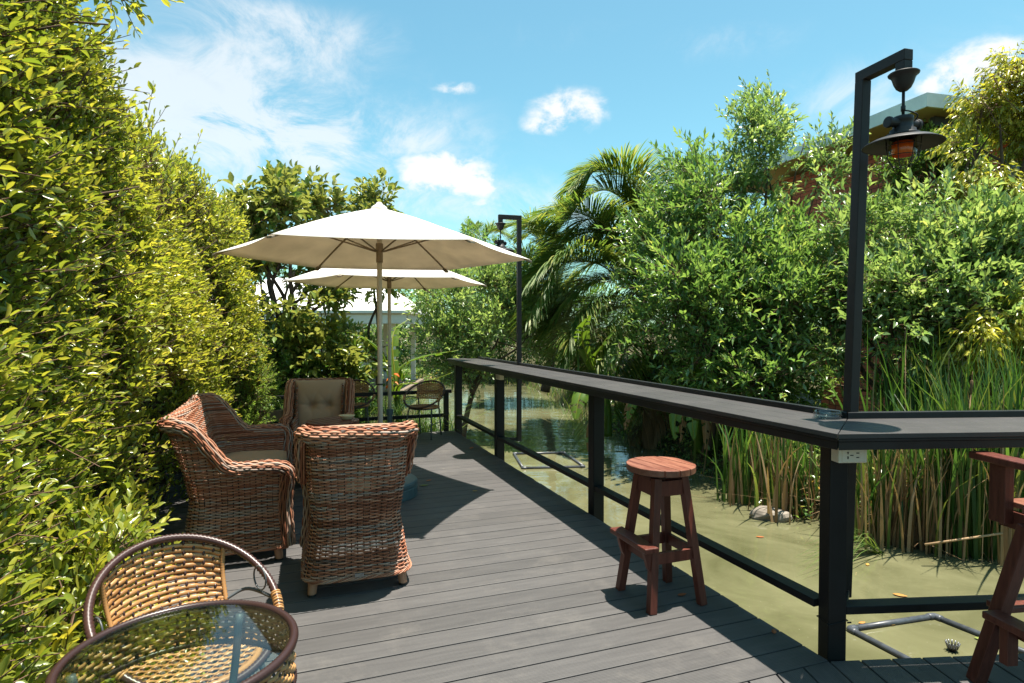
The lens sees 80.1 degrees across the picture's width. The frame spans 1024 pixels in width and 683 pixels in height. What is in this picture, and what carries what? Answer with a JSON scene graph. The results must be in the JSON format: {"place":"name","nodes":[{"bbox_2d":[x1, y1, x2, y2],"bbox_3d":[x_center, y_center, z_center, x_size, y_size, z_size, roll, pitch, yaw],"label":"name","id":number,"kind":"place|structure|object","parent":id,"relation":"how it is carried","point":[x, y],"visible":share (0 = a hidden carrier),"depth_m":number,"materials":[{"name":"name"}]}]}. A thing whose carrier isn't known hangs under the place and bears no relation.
{"place":"outdoors","nodes":[
{"label":"outdoors","id":0,"kind":"place"},
{"bbox_2d":[392,240,580,437],"bbox_3d":[-0.416,-0.056,11.935,3.857,4.007,2.638,0,1,0],"label":"bank shrub","id":1,"kind":"object","parent":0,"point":[498,278],"visible":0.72,"depth_m":11.43,"materials":[{"name":"green plant"}]},
{"bbox_2d":[3,0,1023,327],"label":"sky","id":2,"kind":"structure","parent":0,"point":[480,110],"materials":[{"name":"blue"}]},
{"bbox_2d":[139,328,926,529],"bbox_3d":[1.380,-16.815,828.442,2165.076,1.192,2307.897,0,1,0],"label":"ground","id":3,"kind":"structure","parent":0,"point":[712,464],"depth_m":14.75,"materials":[{"name":"green plant"}]},
{"bbox_2d":[0,0,183,682],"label":"hedge","id":4,"kind":"object","parent":3,"relation":"on","point":[56,396],"visible":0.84,"depth_m":2.58,"materials":[{"name":"green plant"}]},
{"bbox_2d":[0,475,230,682],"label":"shrub","id":5,"kind":"object","parent":3,"relation":"on","point":[121,529],"visible":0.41,"depth_m":2.57,"materials":[{"name":"green plant"}]},
{"bbox_2d":[4,78,285,573],"bbox_3d":[-3.239,-0.143,5.649,1.648,3.843,5.182,0,1,-13],"label":"hedge","id":6,"kind":"object","parent":3,"relation":"on","point":[181,337],"visible":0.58,"depth_m":4.89,"materials":[{"name":"green plant"}]},
{"bbox_2d":[153,410,282,465],"bbox_3d":[-3.821,1.270,7.835,2.160,0.801,0.142,0,1,-5],"label":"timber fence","id":7,"kind":"object","parent":3,"relation":"on","point":[278,414],"depth_m":7.92,"materials":[{"name":"brown wood"}]},
{"bbox_2d":[164,312,287,442],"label":"soft shrub","id":8,"kind":"object","parent":3,"relation":"on","point":[264,390],"visible":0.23,"depth_m":7.53,"materials":[{"name":"green plant"}]},
{"bbox_2d":[203,267,287,331],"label":"distant tree","id":9,"kind":"object","parent":3,"relation":"on","point":[281,270],"depth_m":20.26,"materials":[{"name":"green plant"}]},
{"bbox_2d":[220,159,387,393],"bbox_3d":[-3.254,-0.589,9.404,2.577,4.553,1.905,0,1,0],"label":"broadleaf tree","id":10,"kind":"object","parent":3,"relation":"on","point":[281,198],"visible":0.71,"depth_m":9.26,"materials":[{"name":"green plant"}]},
{"bbox_2d":[207,278,429,399],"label":"pavilion","id":11,"kind":"structure","parent":3,"relation":"on","point":[361,310],"depth_m":15.85,"materials":[{"name":"white paint"}]},
{"bbox_2d":[257,311,415,423],"bbox_3d":[-3.176,0.610,9.676,3.204,2.290,1.863,-1,2,-29],"label":"broadleaf tree","id":12,"kind":"object","parent":3,"relation":"on","point":[297,372],"visible":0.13,"depth_m":9.33,"materials":[{"name":"green plant"}]},
{"bbox_2d":[263,389,451,430],"bbox_3d":[-2.556,1.091,8.651,3.480,0.700,0.075,0,1,-20],"label":"end fence","id":13,"kind":"object","parent":3,"relation":"on","point":[445,414],"visible":0.31,"depth_m":9.01,"materials":[{"name":"black metal"}]},
{"bbox_2d":[315,167,405,422],"bbox_3d":[-2.619,-0.718,10.877,1.340,4.751,1.713,1,2,44],"label":"broadleaf tree","id":14,"kind":"object","parent":3,"relation":"on","point":[366,197],"visible":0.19,"depth_m":10.87,"materials":[{"name":"green plant"}]},
{"bbox_2d":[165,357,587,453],"bbox_3d":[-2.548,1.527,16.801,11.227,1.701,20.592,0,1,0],"label":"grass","id":15,"kind":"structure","parent":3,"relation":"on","point":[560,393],"depth_m":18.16,"materials":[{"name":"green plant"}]},
{"bbox_2d":[259,365,493,423],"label":"undergrowth","id":16,"kind":"object","parent":3,"relation":"on","point":[409,369],"visible":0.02,"depth_m":22.83,"materials":[{"name":"green plant"}]},
{"bbox_2d":[325,289,464,371],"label":"distant tree","id":17,"kind":"object","parent":3,"relation":"on","point":[403,348],"visible":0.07,"depth_m":25.08,"materials":[{"name":"green plant"}]},
{"bbox_2d":[346,320,457,421],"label":"banana plant","id":18,"kind":"object","parent":3,"relation":"on","point":[395,368],"visible":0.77,"depth_m":9.88,"materials":[{"name":"green plant"}]},
{"bbox_2d":[354,386,550,436],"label":"grass tuft","id":19,"kind":"object","parent":3,"relation":"on","point":[434,427],"visible":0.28,"depth_m":9.62,"materials":[{"name":"green plant"}]},
{"bbox_2d":[385,373,398,421],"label":"heliconia flower","id":20,"kind":"object","parent":19,"relation":"on","point":[397,374],"visible":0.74,"depth_m":9.51,"materials":[{"name":"plant"}]},
{"bbox_2d":[406,216,541,364],"bbox_3d":[-1.401,-1.830,24.912,7.171,6.464,4.529,0,1,0],"label":"distant tree","id":21,"kind":"object","parent":3,"relation":"on","point":[469,231],"visible":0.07,"depth_m":24.52,"materials":[{"name":"green plant"}]},
{"bbox_2d":[457,218,523,294],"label":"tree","id":22,"kind":"object","parent":3,"relation":"on","point":[505,234],"visible":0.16,"depth_m":29.81,"materials":[{"name":"green plant"}]},
{"bbox_2d":[478,190,613,392],"bbox_3d":[1.134,-1.403,17.374,4.268,5.758,3.471,0,1,0],"label":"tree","id":23,"kind":"object","parent":3,"relation":"on","point":[545,388],"visible":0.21,"depth_m":17.00,"materials":[{"name":"green plant"}]},
{"bbox_2d":[488,269,646,374],"bbox_3d":[2.055,-0.292,24.154,6.687,5.267,4.754,0,1,0],"label":"distant tree","id":24,"kind":"object","parent":3,"relation":"on","point":[499,348],"visible":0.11,"depth_m":23.52,"materials":[{"name":"green plant"}]},
{"bbox_2d":[507,141,715,449],"bbox_3d":[3.035,-1.058,12.249,6.306,6.322,4.620,0,1,0],"label":"coconut palm","id":25,"kind":"object","parent":3,"relation":"on","point":[649,430],"visible":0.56,"depth_m":11.42,"materials":[{"name":"green plant"}]},
{"bbox_2d":[571,315,662,450],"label":"banana plant","id":26,"kind":"object","parent":3,"relation":"on","point":[590,362],"visible":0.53,"depth_m":10.59,"materials":[{"name":"green plant"}]},
{"bbox_2d":[623,356,792,454],"bbox_3d":[2.812,0.988,9.031,2.217,1.554,1.219,0,1,0],"label":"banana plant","id":27,"kind":"object","parent":3,"relation":"on","point":[694,428],"visible":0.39,"depth_m":8.71,"materials":[{"name":"green plant"}]},
{"bbox_2d":[612,199,844,431],"bbox_3d":[3.764,-0.510,10.916,4.261,4.453,2.326,1,1,22],"label":"dense shrub","id":28,"kind":"object","parent":3,"relation":"on","point":[652,371],"visible":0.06,"depth_m":10.80,"materials":[{"name":"green plant"}]},
{"bbox_2d":[593,127,883,458],"bbox_3d":[3.358,-0.929,9.282,4.162,5.465,3.667,0,1,0],"label":"bank shrub","id":29,"kind":"object","parent":3,"relation":"on","point":[772,282],"visible":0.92,"depth_m":8.83,"materials":[{"name":"green plant"}]},
{"bbox_2d":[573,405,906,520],"bbox_3d":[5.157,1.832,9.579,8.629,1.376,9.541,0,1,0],"label":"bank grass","id":30,"kind":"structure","parent":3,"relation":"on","point":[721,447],"depth_m":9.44,"materials":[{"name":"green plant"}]},
{"bbox_2d":[576,398,928,533],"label":"undergrowth","id":31,"kind":"object","parent":3,"relation":"on","point":[713,460],"visible":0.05,"depth_m":9.05,"materials":[{"name":"green plant"}]},
{"bbox_2d":[667,69,872,399],"bbox_3d":[4.249,-1.384,10.021,3.377,6.216,1.866,0,1,0],"label":"slender tree","id":32,"kind":"object","parent":3,"relation":"on","point":[759,116],"visible":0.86,"depth_m":9.78,"materials":[{"name":"green plant"}]},
{"bbox_2d":[695,451,957,557],"bbox_3d":[4.252,1.974,6.462,3.691,1.240,4.993,-1,1,-28],"label":"matted straw","id":33,"kind":"object","parent":3,"relation":"on","point":[819,498],"visible":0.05,"depth_m":6.88,"materials":[{"name":"brown plant"}]},
{"bbox_2d":[671,435,988,559],"bbox_3d":[4.862,1.878,7.961,5.660,1.361,6.101,0,1,0],"label":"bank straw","id":34,"kind":"object","parent":3,"relation":"on","point":[727,468],"visible":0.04,"depth_m":8.94,"materials":[{"name":"plant"}]},
{"bbox_2d":[719,92,1023,411],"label":"brick house","id":35,"kind":"structure","parent":3,"relation":"on","point":[927,106],"depth_m":11.63,"materials":[{"name":"brick"}]},
{"bbox_2d":[1004,160,1023,178],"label":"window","id":36,"kind":"structure","parent":35,"relation":"in","point":[1005,160],"depth_m":11.33,"materials":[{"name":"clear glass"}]},
{"bbox_2d":[751,303,1023,407],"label":"dense shrub","id":37,"kind":"object","parent":3,"relation":"on","point":[822,383],"visible":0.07,"depth_m":9.45,"materials":[{"name":"green plant"}]},
{"bbox_2d":[765,153,1023,410],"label":"bank shrub","id":38,"kind":"object","parent":3,"relation":"on","point":[936,273],"visible":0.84,"depth_m":7.50,"materials":[{"name":"green plant"}]},
{"bbox_2d":[868,119,997,249],"bbox_3d":[6.853,-1.034,10.044,2.325,5.343,1.519,-1,2,-29],"label":"climber shrub","id":39,"kind":"object","parent":3,"relation":"on","point":[919,166],"visible":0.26,"depth_m":9.86,"materials":[{"name":"green plant"}]},
{"bbox_2d":[922,275,1023,407],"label":"weeping tree","id":40,"kind":"object","parent":3,"relation":"on","point":[995,337],"visible":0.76,"depth_m":6.80,"materials":[{"name":"green plant"}]},
{"bbox_2d":[924,41,1023,232],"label":"weeping tree","id":41,"kind":"object","parent":3,"relation":"on","point":[999,108],"visible":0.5,"depth_m":8.80,"materials":[{"name":"green plant"}]},
{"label":"deck joists","id":42,"kind":"structure","parent":3,"relation":"on","visible":0},
{"bbox_2d":[69,431,827,682],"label":"deck","id":43,"kind":"structure","parent":42,"relation":"on","point":[512,573],"depth_m":3.40,"materials":[{"name":"grey wood"}]},
{"bbox_2d":[45,599,298,682],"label":"glass table","id":44,"kind":"object","parent":43,"relation":"on","point":[283,662],"visible":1,"depth_m":1.76,"materials":[{"name":"brown glass"}]},
{"bbox_2d":[82,533,283,682],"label":"bistro chair","id":45,"kind":"object","parent":43,"relation":"on","point":[213,569],"visible":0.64,"depth_m":2.15,"materials":[{"name":"brown wicker"}]},
{"bbox_2d":[156,392,295,567],"bbox_3d":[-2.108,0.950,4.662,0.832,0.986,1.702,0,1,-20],"label":"wicker armchair","id":46,"kind":"object","parent":43,"relation":"on","point":[237,469],"visible":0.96,"depth_m":4.00,"materials":[{"name":"red wicker"}]},
{"bbox_2d":[278,377,354,478],"bbox_3d":[-1.984,0.902,6.263,0.712,1.009,0.841,0,1,-13],"label":"wicker armchair","id":47,"kind":"object","parent":43,"relation":"on","point":[306,399],"visible":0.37,"depth_m":6.39,"materials":[{"name":"beige fabric"}]},
{"bbox_2d":[306,417,358,426],"bbox_3d":[-1.500,1.047,5.105,0.430,0.774,0.430,0,1,-20],"label":"side table","id":48,"kind":"object","parent":43,"relation":"on","point":[326,421],"visible":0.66,"depth_m":5.04,"materials":[{"name":"red wood"}]},
{"bbox_2d":[338,414,354,419],"bbox_3d":[-1.400,0.640,5.156,0.143,0.036,0.099,0,1,0],"label":"shell bowl","id":49,"kind":"object","parent":48,"relation":"on","point":[346,416],"visible":1,"depth_m":5.13,"materials":[{"name":"beige ceramic"}]},
{"bbox_2d":[293,420,418,597],"bbox_3d":[-0.972,0.959,3.783,0.712,1.009,0.841,0,1,-18],"label":"wicker armchair","id":50,"kind":"object","parent":43,"relation":"on","point":[350,479],"visible":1,"depth_m":3.52,"materials":[{"name":"red wicker"}]},
{"bbox_2d":[353,379,374,423],"bbox_3d":[-2.275,0.957,8.794,0.601,0.786,0.570,0,1,-14],"label":"bistro chair","id":51,"kind":"object","parent":43,"relation":"on","point":[364,386],"visible":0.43,"depth_m":8.99,"materials":[{"name":"beige wicker"}]},
{"bbox_2d":[212,202,531,501],"bbox_3d":[-1.215,0.072,5.603,2.812,2.698,2.702,0,1,0],"label":"umbrella","id":52,"kind":"object","parent":43,"relation":"on","point":[379,236],"visible":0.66,"depth_m":5.67,"materials":[{"name":"white fabric"}]},
{"bbox_2d":[282,268,486,422],"bbox_3d":[-1.660,0.044,8.253,2.606,2.633,2.652,0,1,0],"label":"umbrella","id":53,"kind":"object","parent":43,"relation":"on","point":[424,280],"visible":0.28,"depth_m":8.25,"materials":[{"name":"white fabric"}]},
{"bbox_2d":[403,380,444,439],"bbox_3d":[-1.244,0.960,8.643,0.601,0.786,0.570,0,1,18],"label":"bistro chair","id":54,"kind":"object","parent":43,"relation":"on","point":[422,393],"visible":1,"depth_m":8.80,"materials":[{"name":"beige wicker"}]},
{"bbox_2d":[447,357,847,606],"bbox_3d":[0.416,0.912,5.970,0.449,1.242,6.922,0,1,-20],"label":"bar railing","id":55,"kind":"object","parent":43,"relation":"on","point":[795,422],"visible":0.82,"depth_m":4.29,"materials":[{"name":"black metal"}]},
{"bbox_2d":[494,214,521,440],"bbox_3d":[-0.095,-0.155,7.380,0.426,2.750,0.337,0,1,0],"label":"lamp post","id":56,"kind":"object","parent":55,"relation":"attached to","point":[500,224],"visible":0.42,"depth_m":7.42,"materials":[{"name":"metal"}]},
{"bbox_2d":[813,409,841,419],"bbox_3d":[1.604,0.370,3.096,0.132,0.036,0.132,0,1,0],"label":"ashtray","id":57,"kind":"object","parent":55,"relation":"on","point":[826,417],"visible":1,"depth_m":3.08,"materials":[{"name":"clear glass"}]},
{"bbox_2d":[610,456,706,614],"bbox_3d":[0.840,1.086,3.496,0.417,0.777,0.388,0,1,-20],"label":"bar stool","id":58,"kind":"object","parent":43,"relation":"on","point":[660,480],"visible":1,"depth_m":3.41,"materials":[{"name":"red wood"}]},
{"bbox_2d":[745,653,1023,682],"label":"deck","id":59,"kind":"structure","parent":42,"relation":"on","point":[950,669],"depth_m":2.74,"materials":[{"name":"grey wood"}]},
{"bbox_2d":[816,410,1023,662],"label":"bar railing","id":60,"kind":"object","parent":59,"relation":"attached to","point":[861,433],"visible":0.88,"depth_m":2.84,"materials":[{"name":"black metal"}]},
{"bbox_2d":[843,48,946,598],"bbox_3d":[1.795,-0.022,2.909,0.436,2.671,0.357,1,2,34],"label":"lamp post","id":61,"kind":"object","parent":60,"relation":"attached to","point":[905,137],"visible":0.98,"depth_m":3.06,"materials":[{"name":"metal"}]},
{"bbox_2d":[966,451,1023,682],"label":"bar chair","id":62,"kind":"object","parent":59,"relation":"on","point":[1002,631],"visible":1,"depth_m":2.56,"materials":[{"name":"red wood"}]},
{"bbox_2d":[358,382,1023,660],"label":"water","id":63,"kind":"structure","parent":0,"point":[777,548],"depth_m":5.77,"materials":[{"name":"green liquid"}]},
{"bbox_2d":[513,451,584,468],"bbox_3d":[0.569,1.913,9.833,0.997,0.053,1.138,0,1,-7],"label":"floating pipe frame","id":64,"kind":"object","parent":63,"relation":"on","point":[580,465],"visible":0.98,"depth_m":9.61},
{"bbox_2d":[690,377,794,473],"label":"reed clump","id":65,"kind":"object","parent":63,"relation":"in","point":[706,451],"visible":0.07,"depth_m":9.24,"materials":[{"name":"plant"}]},
{"bbox_2d":[700,399,798,509],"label":"reed clump","id":66,"kind":"object","parent":63,"relation":"in","point":[738,476],"visible":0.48,"depth_m":7.42,"materials":[{"name":"plant"}]},
{"bbox_2d":[749,505,792,522],"bbox_3d":[2.921,1.984,6.878,0.454,0.242,0.300,1,1,21],"label":"rock","id":67,"kind":"object","parent":63,"relation":"in","point":[758,513],"visible":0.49,"depth_m":6.78,"materials":[{"name":"grey stone"}]},
{"bbox_2d":[749,431,819,524],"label":"reed clump","id":68,"kind":"object","parent":63,"relation":"in","point":[778,494],"visible":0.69,"depth_m":6.90,"materials":[{"name":"plant"}]},
{"bbox_2d":[803,450,874,506],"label":"reed clump","id":69,"kind":"object","parent":63,"relation":"in","point":[856,477],"visible":0.06,"depth_m":6.73,"materials":[{"name":"plant"}]},
{"bbox_2d":[796,528,885,576],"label":"bent reed","id":70,"kind":"object","parent":63,"relation":"in","point":[872,546],"visible":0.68,"depth_m":5.74,"materials":[{"name":"green plant"}]},
{"bbox_2d":[854,398,935,551],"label":"reed clump","id":71,"kind":"object","parent":63,"relation":"in","point":[878,487],"visible":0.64,"depth_m":6.00,"materials":[{"name":"plant"}]},
{"bbox_2d":[808,319,1023,472],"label":"reed clump","id":72,"kind":"object","parent":63,"relation":"in","point":[900,387],"visible":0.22,"depth_m":6.96,"materials":[{"name":"plant"}]},
{"bbox_2d":[870,387,993,558],"bbox_3d":[4.077,1.247,5.931,1.008,1.633,1.053,0,1,0],"label":"reed clump","id":73,"kind":"object","parent":63,"relation":"in","point":[912,506],"visible":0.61,"depth_m":5.85,"materials":[{"name":"plant"}]},
{"bbox_2d":[865,362,1004,562],"bbox_3d":[4.164,1.119,5.762,1.373,1.898,1.351,-1,2,-36],"label":"reed clump","id":74,"kind":"object","parent":63,"relation":"in","point":[954,483],"visible":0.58,"depth_m":5.75,"materials":[{"name":"plant"}]},
{"bbox_2d":[846,613,1023,657],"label":"floating pipe frame","id":75,"kind":"object","parent":63,"relation":"on","point":[854,629],"visible":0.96,"depth_m":4.33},
{"bbox_2d":[861,309,1023,409],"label":"reed clump","id":76,"kind":"object","parent":63,"relation":"in","point":[930,353],"visible":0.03,"depth_m":7.78,"materials":[{"name":"plant"}]},
{"bbox_2d":[901,342,1023,565],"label":"reed clump","id":77,"kind":"object","parent":63,"relation":"in","point":[977,547],"visible":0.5,"depth_m":5.65,"materials":[{"name":"plant"}]},
{"bbox_2d":[924,532,1002,545],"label":"fallen stalk","id":78,"kind":"object","parent":77,"relation":"on","point":[966,538],"visible":1,"depth_m":5.49,"materials":[{"name":"plant"}]},
{"bbox_2d":[909,333,1023,560],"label":"reed clump","id":79,"kind":"object","parent":63,"relation":"in","point":[1009,367],"visible":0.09,"depth_m":5.89,"materials":[{"name":"plant"}]},
{"bbox_2d":[944,639,960,652],"bbox_3d":[2.928,2.052,4.048,0.089,0.111,0.089,0,1,0],"label":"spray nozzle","id":80,"kind":"object","parent":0,"point":[953,648],"visible":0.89,"depth_m":4.04,"materials":[{"name":"white plastic"}]}
]}

